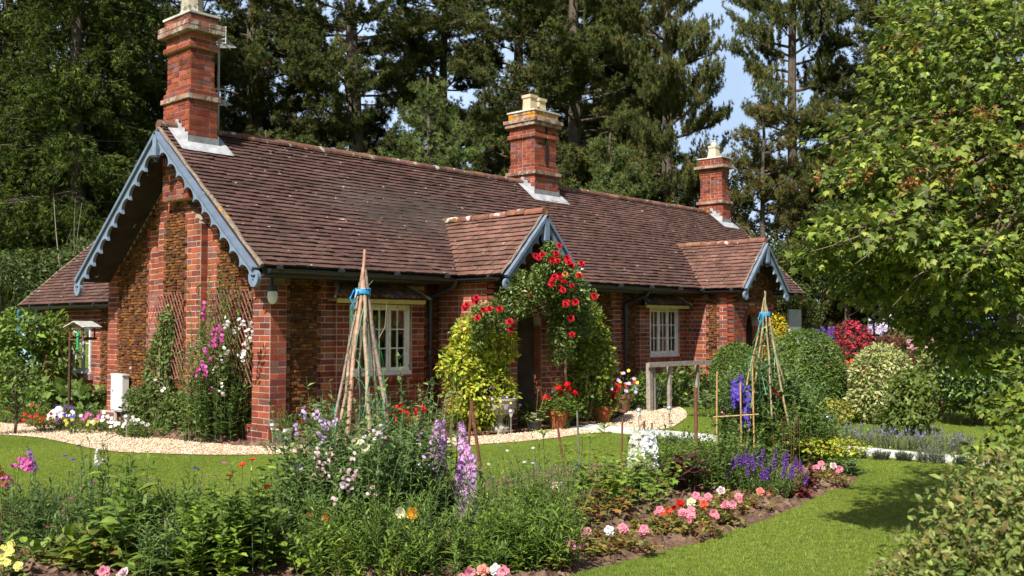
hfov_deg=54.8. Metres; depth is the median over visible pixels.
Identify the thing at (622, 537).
begonia
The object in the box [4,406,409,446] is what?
wall border soil
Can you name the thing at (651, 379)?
garden fence
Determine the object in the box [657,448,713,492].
castor plant
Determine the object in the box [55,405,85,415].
petunia
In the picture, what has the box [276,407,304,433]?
dwarf conifer
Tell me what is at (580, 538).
begonia
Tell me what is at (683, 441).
aster mound
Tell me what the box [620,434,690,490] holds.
geum plant
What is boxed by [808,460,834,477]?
begonia
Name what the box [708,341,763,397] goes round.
topiary ball
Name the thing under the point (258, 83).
pine tree
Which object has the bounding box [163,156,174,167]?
security light
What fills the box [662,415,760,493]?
aster mound
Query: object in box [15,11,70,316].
pine tree
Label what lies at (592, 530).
begonia
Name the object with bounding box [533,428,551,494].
lily stem
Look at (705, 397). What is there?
broad leaf clump
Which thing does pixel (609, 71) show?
pine tree
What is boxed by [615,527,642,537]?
begonia
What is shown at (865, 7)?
tree
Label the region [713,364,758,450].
cane frame
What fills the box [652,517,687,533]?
begonia
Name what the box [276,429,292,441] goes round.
white pot
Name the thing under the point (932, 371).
spotted shrub
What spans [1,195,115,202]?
overhead wire
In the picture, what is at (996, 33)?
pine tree
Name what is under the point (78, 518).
penstemon
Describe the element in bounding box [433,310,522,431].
golden shrub
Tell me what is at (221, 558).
phlox plant
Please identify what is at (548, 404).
geranium
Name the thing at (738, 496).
begonia
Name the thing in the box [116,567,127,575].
begonia
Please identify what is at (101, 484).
penstemon
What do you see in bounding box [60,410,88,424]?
petunia
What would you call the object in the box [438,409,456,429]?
hosta
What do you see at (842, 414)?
golden sprig
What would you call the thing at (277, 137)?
pine tree
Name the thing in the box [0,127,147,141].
overhead wire
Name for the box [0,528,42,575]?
begonia
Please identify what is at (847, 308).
tree
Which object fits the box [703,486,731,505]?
begonia
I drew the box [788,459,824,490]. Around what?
coleus
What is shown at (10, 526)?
penstemon
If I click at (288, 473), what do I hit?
sweet pea
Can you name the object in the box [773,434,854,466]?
ladys mantle
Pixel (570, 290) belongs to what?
climbing rose
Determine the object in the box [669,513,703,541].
begonia
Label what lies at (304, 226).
cottage
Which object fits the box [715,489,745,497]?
begonia
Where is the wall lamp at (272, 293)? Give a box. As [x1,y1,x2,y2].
[267,278,277,303]
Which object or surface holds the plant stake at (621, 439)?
on the flower bed soil at (668, 540)
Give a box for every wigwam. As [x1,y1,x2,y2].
[330,249,395,464]
[731,291,790,458]
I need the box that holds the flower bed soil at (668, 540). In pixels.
[0,450,859,575]
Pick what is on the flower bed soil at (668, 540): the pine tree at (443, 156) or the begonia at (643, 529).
the begonia at (643, 529)
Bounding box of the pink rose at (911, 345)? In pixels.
[906,339,943,404]
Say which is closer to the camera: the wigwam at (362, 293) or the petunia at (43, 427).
the wigwam at (362, 293)
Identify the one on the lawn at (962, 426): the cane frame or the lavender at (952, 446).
the lavender at (952, 446)
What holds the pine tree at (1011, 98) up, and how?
on the lawn at (962, 426)
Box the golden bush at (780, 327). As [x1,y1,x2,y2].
[763,311,803,365]
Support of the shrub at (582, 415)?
on the bark mulch
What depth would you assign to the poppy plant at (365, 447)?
6.00 m
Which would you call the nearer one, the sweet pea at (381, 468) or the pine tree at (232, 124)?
the sweet pea at (381, 468)
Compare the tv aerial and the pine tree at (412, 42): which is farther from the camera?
the pine tree at (412, 42)
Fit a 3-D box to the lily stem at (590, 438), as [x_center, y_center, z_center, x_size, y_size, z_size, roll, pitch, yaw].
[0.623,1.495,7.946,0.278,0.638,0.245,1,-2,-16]
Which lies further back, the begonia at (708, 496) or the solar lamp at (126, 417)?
the solar lamp at (126, 417)
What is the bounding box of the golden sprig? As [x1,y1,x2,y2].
[816,395,855,424]
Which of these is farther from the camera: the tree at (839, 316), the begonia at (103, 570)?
the tree at (839, 316)
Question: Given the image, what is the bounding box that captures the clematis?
[118,303,195,431]
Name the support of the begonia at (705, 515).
on the flower bed soil at (668, 540)
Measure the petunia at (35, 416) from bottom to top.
0.251 m
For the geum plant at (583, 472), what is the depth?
7.90 m
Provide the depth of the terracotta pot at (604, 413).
15.30 m
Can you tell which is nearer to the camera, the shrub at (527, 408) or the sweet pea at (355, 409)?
the sweet pea at (355, 409)
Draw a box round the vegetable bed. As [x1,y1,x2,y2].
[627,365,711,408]
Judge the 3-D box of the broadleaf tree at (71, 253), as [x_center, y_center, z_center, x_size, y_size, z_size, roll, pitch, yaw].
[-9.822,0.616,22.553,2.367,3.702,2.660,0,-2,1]
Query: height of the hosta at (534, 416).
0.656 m
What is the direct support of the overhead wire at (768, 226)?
attached to the cottage
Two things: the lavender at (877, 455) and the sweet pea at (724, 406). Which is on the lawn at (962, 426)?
the lavender at (877, 455)
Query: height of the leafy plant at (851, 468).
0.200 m
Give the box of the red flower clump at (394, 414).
[373,405,407,432]
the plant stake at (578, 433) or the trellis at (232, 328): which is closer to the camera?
the plant stake at (578, 433)
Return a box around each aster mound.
[630,412,734,482]
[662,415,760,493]
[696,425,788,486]
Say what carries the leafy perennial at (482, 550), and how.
on the flower bed soil at (668, 540)
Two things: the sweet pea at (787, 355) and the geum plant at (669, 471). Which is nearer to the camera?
the geum plant at (669, 471)
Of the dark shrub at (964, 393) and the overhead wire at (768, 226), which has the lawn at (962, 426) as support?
the dark shrub at (964, 393)
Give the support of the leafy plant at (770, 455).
on the flower bed soil at (668, 540)
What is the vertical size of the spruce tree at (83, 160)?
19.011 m
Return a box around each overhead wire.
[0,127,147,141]
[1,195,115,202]
[742,225,806,227]
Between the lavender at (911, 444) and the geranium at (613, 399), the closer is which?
the lavender at (911, 444)
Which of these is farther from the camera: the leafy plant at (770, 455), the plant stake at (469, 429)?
the leafy plant at (770, 455)
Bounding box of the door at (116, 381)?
[111,375,121,409]
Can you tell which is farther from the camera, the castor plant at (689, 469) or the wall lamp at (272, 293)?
the wall lamp at (272, 293)
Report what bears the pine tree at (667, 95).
on the lawn at (962, 426)
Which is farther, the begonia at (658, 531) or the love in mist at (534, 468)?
the love in mist at (534, 468)
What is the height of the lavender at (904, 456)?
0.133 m
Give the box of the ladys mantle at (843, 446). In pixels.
[798,436,891,467]
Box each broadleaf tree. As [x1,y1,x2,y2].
[0,249,44,389]
[1,245,70,334]
[18,232,96,312]
[685,172,757,224]
[752,183,822,365]
[767,237,827,331]
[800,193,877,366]
[864,168,905,340]
[921,166,1006,343]
[979,146,1023,369]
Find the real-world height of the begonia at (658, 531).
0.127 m
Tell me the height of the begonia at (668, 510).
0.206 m
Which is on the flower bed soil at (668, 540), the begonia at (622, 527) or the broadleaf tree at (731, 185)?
the begonia at (622, 527)
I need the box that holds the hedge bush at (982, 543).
[864,442,1023,575]
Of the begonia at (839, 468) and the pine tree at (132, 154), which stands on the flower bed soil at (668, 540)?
the begonia at (839, 468)
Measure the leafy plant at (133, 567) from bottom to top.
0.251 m
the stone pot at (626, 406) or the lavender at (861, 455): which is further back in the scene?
the stone pot at (626, 406)
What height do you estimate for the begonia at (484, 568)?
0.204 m
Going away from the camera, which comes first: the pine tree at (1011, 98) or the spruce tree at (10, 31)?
the spruce tree at (10, 31)
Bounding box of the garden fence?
[646,360,712,410]
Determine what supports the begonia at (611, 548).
on the flower bed soil at (668, 540)
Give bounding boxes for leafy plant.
[0,445,56,538]
[15,532,78,563]
[44,512,136,571]
[52,508,169,569]
[71,451,167,539]
[85,476,185,565]
[109,542,178,575]
[272,518,337,575]
[824,456,864,474]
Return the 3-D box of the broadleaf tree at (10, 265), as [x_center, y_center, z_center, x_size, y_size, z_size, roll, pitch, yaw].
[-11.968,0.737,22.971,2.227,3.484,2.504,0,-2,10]
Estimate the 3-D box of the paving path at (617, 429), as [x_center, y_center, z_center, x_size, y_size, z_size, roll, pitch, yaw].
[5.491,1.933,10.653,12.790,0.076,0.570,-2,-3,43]
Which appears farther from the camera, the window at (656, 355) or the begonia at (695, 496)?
the window at (656, 355)
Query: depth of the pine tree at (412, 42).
36.28 m
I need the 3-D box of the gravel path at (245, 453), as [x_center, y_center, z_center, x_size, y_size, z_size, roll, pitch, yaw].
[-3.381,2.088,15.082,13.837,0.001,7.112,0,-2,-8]
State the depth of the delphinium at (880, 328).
21.98 m
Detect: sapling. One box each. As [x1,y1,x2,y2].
[0,346,50,433]
[29,198,81,278]
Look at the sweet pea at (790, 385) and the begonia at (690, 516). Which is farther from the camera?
the sweet pea at (790, 385)
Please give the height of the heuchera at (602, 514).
0.280 m
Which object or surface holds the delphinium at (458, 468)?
on the flower bed soil at (668, 540)
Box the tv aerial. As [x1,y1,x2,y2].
[216,26,236,129]
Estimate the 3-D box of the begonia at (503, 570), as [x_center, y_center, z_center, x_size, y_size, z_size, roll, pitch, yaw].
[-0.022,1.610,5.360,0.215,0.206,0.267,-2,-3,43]
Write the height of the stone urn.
0.495 m
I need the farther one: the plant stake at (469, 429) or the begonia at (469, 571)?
the plant stake at (469, 429)
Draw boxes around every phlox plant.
[157,493,254,575]
[168,458,281,564]
[204,461,289,574]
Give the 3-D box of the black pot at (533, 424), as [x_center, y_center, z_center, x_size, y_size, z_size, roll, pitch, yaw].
[0.331,1.988,14.245,0.216,0.150,0.216,-2,-3,43]
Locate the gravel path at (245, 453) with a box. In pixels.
[1,406,686,454]
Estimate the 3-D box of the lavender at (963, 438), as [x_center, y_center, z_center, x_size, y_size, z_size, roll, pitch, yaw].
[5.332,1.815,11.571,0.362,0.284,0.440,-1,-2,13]
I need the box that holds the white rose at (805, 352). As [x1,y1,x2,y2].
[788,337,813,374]
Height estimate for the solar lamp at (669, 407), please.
0.308 m
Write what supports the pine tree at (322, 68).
on the lawn at (962, 426)
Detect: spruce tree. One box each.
[0,0,105,349]
[0,0,167,311]
[52,0,177,241]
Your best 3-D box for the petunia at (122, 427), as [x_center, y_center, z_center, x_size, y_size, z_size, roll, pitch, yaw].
[-5.223,1.914,13.505,0.541,0.241,0.435,1,-3,-31]
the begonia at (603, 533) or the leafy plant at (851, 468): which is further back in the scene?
the leafy plant at (851, 468)
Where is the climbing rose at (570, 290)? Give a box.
[461,240,599,422]
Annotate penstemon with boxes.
[0,479,66,547]
[7,465,98,549]
[34,456,125,554]
[63,425,129,511]
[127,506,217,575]
[131,476,193,535]
[135,456,235,554]
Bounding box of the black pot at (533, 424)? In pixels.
[527,420,541,430]
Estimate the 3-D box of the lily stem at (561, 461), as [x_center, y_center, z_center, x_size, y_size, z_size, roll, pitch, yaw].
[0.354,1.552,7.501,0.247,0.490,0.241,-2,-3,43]
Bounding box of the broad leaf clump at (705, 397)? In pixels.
[683,388,725,416]
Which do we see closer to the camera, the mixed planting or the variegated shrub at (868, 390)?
the variegated shrub at (868, 390)
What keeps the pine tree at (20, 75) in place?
on the lawn at (962, 426)
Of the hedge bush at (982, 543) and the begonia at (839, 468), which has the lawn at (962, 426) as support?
the hedge bush at (982, 543)
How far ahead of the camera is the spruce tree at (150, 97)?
31.89 m
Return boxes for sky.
[0,0,1023,321]
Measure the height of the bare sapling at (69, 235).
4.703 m
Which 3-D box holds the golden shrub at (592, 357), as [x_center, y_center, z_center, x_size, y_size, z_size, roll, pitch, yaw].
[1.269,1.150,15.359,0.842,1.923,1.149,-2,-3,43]
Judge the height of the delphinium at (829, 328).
1.520 m
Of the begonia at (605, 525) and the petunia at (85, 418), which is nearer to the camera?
the begonia at (605, 525)
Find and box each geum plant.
[560,454,634,509]
[565,452,654,505]
[586,453,674,514]
[602,441,681,501]
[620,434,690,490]
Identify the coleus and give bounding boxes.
[783,477,813,497]
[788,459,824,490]
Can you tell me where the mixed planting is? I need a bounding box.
[611,369,642,409]
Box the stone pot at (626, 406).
[615,394,631,410]
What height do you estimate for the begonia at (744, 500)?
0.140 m
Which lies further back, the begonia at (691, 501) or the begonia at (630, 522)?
the begonia at (691, 501)
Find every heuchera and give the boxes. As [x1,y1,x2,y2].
[548,493,609,526]
[576,476,636,519]
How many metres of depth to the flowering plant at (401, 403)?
7.79 m
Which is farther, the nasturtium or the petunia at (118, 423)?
the nasturtium
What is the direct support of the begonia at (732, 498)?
on the flower bed soil at (668, 540)
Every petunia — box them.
[22,412,53,426]
[30,415,64,430]
[44,413,79,429]
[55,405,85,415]
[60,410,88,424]
[64,418,98,433]
[78,411,102,427]
[90,416,121,427]
[91,410,115,430]
[102,419,136,434]
[106,415,139,427]
[109,419,149,436]
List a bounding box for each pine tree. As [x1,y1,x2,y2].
[0,1,114,201]
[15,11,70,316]
[62,0,180,176]
[104,146,141,218]
[106,0,293,138]
[136,0,394,147]
[215,65,267,131]
[235,0,472,155]
[261,130,281,139]
[272,1,329,124]
[333,0,522,170]
[378,77,484,169]
[398,0,609,175]
[446,0,698,199]
[523,2,560,145]
[554,20,679,200]
[558,0,692,201]
[569,133,645,196]
[595,0,734,207]
[614,162,657,199]
[720,96,837,338]
[721,0,857,244]
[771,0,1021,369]
[774,66,886,330]
[798,138,892,368]
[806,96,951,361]
[874,1,1023,322]
[999,1,1023,331]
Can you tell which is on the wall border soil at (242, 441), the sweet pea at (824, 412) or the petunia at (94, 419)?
the petunia at (94, 419)
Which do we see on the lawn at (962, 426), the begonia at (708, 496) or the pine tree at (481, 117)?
the pine tree at (481, 117)
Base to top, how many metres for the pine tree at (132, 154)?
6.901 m
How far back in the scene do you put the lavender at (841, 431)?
12.55 m
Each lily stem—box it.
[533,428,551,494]
[544,458,571,496]
[553,441,582,488]
[573,433,591,499]
[575,433,602,504]
[593,423,617,485]
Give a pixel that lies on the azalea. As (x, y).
(859, 342)
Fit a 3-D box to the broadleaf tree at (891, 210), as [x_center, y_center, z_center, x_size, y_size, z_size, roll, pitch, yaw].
[11.614,-0.558,29.882,4.039,6.474,2.977,0,-2,-2]
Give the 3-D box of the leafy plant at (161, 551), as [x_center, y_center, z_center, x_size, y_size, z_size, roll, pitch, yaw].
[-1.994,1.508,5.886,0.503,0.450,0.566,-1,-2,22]
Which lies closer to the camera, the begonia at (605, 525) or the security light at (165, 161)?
the begonia at (605, 525)
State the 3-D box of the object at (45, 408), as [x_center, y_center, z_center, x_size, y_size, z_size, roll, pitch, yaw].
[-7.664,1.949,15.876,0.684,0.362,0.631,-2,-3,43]
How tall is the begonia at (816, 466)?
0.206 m
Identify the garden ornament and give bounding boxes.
[46,406,63,420]
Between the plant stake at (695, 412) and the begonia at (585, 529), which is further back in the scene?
the plant stake at (695, 412)
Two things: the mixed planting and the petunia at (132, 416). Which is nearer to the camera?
the petunia at (132, 416)
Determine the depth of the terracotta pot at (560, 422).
14.43 m
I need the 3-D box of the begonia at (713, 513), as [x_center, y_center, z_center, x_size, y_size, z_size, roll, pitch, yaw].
[1.448,1.679,7.075,0.204,0.203,0.291,0,-2,-8]
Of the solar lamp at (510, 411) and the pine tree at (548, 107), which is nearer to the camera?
the solar lamp at (510, 411)
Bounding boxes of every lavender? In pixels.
[665,434,680,443]
[831,421,858,443]
[844,420,876,447]
[851,446,868,458]
[861,422,895,447]
[870,448,890,460]
[879,425,916,449]
[895,449,913,461]
[901,423,935,450]
[912,422,946,450]
[912,444,947,463]
[933,430,969,453]
[950,431,984,455]
[955,454,970,465]
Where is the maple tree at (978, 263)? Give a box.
[779,0,1023,499]
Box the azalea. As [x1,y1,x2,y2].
[821,318,875,386]
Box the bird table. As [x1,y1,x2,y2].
[63,321,101,411]
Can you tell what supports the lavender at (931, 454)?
on the lawn at (962, 426)
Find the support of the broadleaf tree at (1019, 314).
on the lawn at (962, 426)
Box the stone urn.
[482,397,516,434]
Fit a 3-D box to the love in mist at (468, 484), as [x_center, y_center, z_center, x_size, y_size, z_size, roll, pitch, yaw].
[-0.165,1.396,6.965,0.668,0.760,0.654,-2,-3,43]
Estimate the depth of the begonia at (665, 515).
7.44 m
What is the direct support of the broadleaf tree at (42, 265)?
on the lawn at (962, 426)
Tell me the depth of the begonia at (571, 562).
6.01 m
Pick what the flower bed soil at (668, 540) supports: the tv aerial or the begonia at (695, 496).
the begonia at (695, 496)
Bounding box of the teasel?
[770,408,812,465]
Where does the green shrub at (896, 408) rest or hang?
on the lawn at (962, 426)
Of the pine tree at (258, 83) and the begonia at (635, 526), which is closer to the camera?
the begonia at (635, 526)
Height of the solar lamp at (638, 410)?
0.308 m
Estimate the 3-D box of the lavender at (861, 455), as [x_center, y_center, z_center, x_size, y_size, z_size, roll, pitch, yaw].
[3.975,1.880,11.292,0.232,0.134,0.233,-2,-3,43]
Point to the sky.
(737, 85)
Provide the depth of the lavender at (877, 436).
12.25 m
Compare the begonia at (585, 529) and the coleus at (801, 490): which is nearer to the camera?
the begonia at (585, 529)
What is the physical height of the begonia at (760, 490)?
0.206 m
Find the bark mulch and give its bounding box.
[406,405,634,438]
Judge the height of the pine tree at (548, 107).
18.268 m
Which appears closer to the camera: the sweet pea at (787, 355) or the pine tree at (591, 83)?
the sweet pea at (787, 355)
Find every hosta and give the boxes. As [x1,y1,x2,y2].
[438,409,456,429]
[520,389,548,427]
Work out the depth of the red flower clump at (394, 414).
13.11 m
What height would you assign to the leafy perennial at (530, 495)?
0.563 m
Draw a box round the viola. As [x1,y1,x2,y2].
[478,367,520,430]
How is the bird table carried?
on the wall border soil at (242, 441)
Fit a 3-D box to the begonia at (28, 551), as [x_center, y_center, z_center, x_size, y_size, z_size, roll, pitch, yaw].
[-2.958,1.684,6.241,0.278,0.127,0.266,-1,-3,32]
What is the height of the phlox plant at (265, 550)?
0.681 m
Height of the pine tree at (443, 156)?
8.626 m
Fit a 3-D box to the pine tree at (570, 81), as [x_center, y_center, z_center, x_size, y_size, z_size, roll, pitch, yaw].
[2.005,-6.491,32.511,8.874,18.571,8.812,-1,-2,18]
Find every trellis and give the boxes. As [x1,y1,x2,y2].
[146,292,183,379]
[206,288,252,384]
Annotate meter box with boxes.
[110,373,128,420]
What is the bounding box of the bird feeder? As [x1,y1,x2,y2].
[75,333,79,349]
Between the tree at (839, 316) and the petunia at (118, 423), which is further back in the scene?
the tree at (839, 316)
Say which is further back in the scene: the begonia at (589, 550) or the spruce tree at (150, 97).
the spruce tree at (150, 97)
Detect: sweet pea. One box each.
[160,254,253,442]
[263,378,376,543]
[284,401,420,548]
[302,375,433,482]
[346,369,460,529]
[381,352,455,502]
[703,345,786,456]
[726,330,826,455]
[744,320,815,396]
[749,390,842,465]
[784,379,850,456]
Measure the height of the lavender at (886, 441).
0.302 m
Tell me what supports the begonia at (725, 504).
on the flower bed soil at (668, 540)
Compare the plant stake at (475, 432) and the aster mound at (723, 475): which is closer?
the plant stake at (475, 432)
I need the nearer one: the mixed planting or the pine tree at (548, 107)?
the mixed planting
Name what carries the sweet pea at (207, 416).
on the wall border soil at (242, 441)
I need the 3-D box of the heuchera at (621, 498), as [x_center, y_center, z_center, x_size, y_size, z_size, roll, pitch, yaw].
[0.724,1.634,7.530,0.476,0.328,0.575,-1,-3,30]
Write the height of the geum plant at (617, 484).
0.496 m
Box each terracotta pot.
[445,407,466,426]
[546,409,568,428]
[593,405,614,423]
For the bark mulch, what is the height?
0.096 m
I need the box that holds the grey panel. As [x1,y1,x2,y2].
[787,309,801,361]
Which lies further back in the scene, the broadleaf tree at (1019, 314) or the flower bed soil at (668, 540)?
the broadleaf tree at (1019, 314)
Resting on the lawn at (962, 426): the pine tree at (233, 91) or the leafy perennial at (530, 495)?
the pine tree at (233, 91)
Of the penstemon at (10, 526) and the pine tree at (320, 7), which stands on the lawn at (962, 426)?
the pine tree at (320, 7)
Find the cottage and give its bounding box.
[16,0,807,440]
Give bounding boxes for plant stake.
[467,409,471,445]
[469,400,483,490]
[556,421,565,475]
[576,410,580,463]
[620,418,622,465]
[694,387,697,452]
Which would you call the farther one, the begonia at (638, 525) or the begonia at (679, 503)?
the begonia at (679, 503)
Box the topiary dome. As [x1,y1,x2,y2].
[771,328,848,415]
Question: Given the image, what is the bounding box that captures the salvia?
[726,448,809,497]
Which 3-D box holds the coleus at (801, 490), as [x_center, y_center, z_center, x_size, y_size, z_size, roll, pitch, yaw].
[2.511,1.761,8.665,0.279,0.202,0.290,0,-2,10]
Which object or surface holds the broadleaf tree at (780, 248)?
on the lawn at (962, 426)
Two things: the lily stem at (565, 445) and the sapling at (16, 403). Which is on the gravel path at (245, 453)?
the sapling at (16, 403)
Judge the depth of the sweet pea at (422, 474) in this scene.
6.97 m
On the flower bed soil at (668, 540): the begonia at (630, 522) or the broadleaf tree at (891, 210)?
the begonia at (630, 522)
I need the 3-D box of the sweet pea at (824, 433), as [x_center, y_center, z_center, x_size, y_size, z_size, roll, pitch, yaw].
[3.035,1.515,10.589,0.998,0.807,1.005,-2,-3,43]
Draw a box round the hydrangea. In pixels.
[17,375,106,412]
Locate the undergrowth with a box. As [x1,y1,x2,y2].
[16,288,1000,339]
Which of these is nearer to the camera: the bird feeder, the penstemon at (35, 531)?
the penstemon at (35, 531)
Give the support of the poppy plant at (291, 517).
on the flower bed soil at (668, 540)
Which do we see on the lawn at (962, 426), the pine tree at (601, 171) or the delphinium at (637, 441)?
the pine tree at (601, 171)
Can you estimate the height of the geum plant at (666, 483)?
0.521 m
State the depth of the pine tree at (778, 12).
29.90 m
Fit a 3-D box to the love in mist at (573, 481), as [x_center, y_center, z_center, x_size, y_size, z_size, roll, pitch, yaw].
[0.356,1.437,7.139,0.550,0.692,0.664,0,-2,12]
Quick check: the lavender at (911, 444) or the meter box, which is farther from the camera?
the meter box
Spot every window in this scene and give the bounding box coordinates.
[344,304,420,383]
[648,308,683,361]
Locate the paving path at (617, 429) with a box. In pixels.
[566,424,1004,467]
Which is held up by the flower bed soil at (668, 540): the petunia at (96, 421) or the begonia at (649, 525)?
the begonia at (649, 525)
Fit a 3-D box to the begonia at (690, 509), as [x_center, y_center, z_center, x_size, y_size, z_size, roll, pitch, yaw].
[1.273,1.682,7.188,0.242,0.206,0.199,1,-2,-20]
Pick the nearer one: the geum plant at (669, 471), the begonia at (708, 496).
the begonia at (708, 496)
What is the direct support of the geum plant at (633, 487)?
on the flower bed soil at (668, 540)
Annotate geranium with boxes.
[533,378,584,428]
[580,385,629,422]
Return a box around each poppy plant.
[227,462,354,566]
[266,465,407,574]
[282,499,460,575]
[315,438,465,575]
[366,468,507,565]
[390,496,527,575]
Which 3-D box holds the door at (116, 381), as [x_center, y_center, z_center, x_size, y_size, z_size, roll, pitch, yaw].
[-6.111,1.617,15.232,0.340,0.520,0.014,-2,-3,43]
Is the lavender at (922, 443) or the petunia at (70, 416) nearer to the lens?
the lavender at (922, 443)
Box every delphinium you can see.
[426,368,478,520]
[622,426,664,492]
[726,374,759,460]
[814,326,834,363]
[867,314,893,357]
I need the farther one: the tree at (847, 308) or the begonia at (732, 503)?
the tree at (847, 308)
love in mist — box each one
[445,433,536,537]
[463,438,542,522]
[491,430,573,507]
[517,444,593,528]
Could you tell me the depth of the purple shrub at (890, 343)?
18.89 m
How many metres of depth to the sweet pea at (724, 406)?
11.06 m
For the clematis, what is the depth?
14.17 m
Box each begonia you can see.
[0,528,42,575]
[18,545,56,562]
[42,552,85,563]
[97,565,109,575]
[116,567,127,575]
[458,566,474,575]
[476,564,490,575]
[489,563,499,575]
[496,565,509,575]
[547,539,583,571]
[563,532,604,541]
[570,527,601,555]
[575,524,603,536]
[576,543,599,556]
[585,525,629,552]
[586,540,623,558]
[589,528,617,539]
[593,520,631,530]
[604,529,635,544]
[604,532,625,551]
[606,522,639,549]
[614,524,642,536]
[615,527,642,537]
[617,516,646,529]
[624,517,656,532]
[625,524,663,556]
[627,513,659,522]
[633,525,666,537]
[640,520,673,535]
[642,506,671,531]
[644,517,676,530]
[648,503,678,511]
[648,508,685,520]
[652,506,683,530]
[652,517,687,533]
[664,508,693,532]
[669,506,701,526]
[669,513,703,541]
[670,500,695,518]
[674,498,709,520]
[677,492,712,510]
[693,499,711,521]
[698,509,730,538]
[699,492,719,511]
[699,512,735,523]
[702,505,727,514]
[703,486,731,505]
[703,510,725,523]
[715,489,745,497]
[715,504,750,512]
[716,500,745,525]
[717,500,739,524]
[723,491,757,503]
[723,493,753,514]
[733,491,763,498]
[736,492,755,507]
[746,487,775,509]
[755,490,779,499]
[803,465,832,481]
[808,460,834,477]
[819,462,845,478]
[827,465,853,487]
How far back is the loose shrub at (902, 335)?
20.72 m
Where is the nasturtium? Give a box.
[827,346,868,405]
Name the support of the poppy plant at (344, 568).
on the flower bed soil at (668, 540)
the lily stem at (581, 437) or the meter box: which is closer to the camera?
the lily stem at (581, 437)
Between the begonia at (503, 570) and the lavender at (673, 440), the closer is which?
the begonia at (503, 570)
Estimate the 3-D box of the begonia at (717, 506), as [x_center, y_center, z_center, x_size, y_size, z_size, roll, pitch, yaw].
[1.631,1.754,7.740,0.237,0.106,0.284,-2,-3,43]
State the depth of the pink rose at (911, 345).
18.47 m
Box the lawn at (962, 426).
[0,355,1022,575]
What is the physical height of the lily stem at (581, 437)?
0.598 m
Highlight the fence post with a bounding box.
[845,361,848,412]
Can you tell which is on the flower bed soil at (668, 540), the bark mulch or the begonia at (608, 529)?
the begonia at (608, 529)
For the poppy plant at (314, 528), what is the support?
on the flower bed soil at (668, 540)
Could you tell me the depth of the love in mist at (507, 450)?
7.36 m
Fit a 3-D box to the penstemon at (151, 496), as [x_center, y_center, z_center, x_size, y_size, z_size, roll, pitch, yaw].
[-2.400,1.512,6.757,0.497,0.510,0.564,0,-2,7]
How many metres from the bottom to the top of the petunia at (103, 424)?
0.299 m
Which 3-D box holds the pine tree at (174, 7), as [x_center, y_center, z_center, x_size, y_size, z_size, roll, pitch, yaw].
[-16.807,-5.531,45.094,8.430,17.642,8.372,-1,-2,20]
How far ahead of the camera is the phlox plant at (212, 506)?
6.10 m
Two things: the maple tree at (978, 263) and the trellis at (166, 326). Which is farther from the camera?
the trellis at (166, 326)
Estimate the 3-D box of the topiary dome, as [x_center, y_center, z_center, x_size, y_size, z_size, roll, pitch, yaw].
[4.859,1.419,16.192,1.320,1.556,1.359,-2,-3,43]
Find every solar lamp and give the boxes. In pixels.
[122,414,130,436]
[268,422,276,441]
[507,409,514,433]
[635,407,641,426]
[666,405,672,424]
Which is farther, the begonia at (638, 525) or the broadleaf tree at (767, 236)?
the broadleaf tree at (767, 236)
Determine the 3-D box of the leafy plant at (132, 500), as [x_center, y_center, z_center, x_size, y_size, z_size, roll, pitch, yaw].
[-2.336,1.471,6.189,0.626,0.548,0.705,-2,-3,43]
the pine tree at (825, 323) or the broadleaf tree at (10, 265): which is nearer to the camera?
the broadleaf tree at (10, 265)
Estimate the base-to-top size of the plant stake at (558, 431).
0.605 m
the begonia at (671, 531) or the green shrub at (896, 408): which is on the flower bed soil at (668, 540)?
the begonia at (671, 531)
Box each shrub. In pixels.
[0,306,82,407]
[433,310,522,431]
[517,400,535,425]
[562,376,597,421]
[567,302,619,421]
[843,341,916,423]
[858,331,917,376]
[871,366,942,434]
[872,327,929,373]
[915,347,961,418]
[933,343,1023,424]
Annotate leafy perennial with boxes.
[444,510,552,574]
[460,471,562,571]
[468,457,563,532]
[484,478,602,571]
[501,461,596,542]
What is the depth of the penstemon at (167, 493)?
6.43 m
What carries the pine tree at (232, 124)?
on the lawn at (962, 426)
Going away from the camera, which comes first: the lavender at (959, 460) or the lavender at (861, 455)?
the lavender at (959, 460)
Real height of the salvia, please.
0.447 m

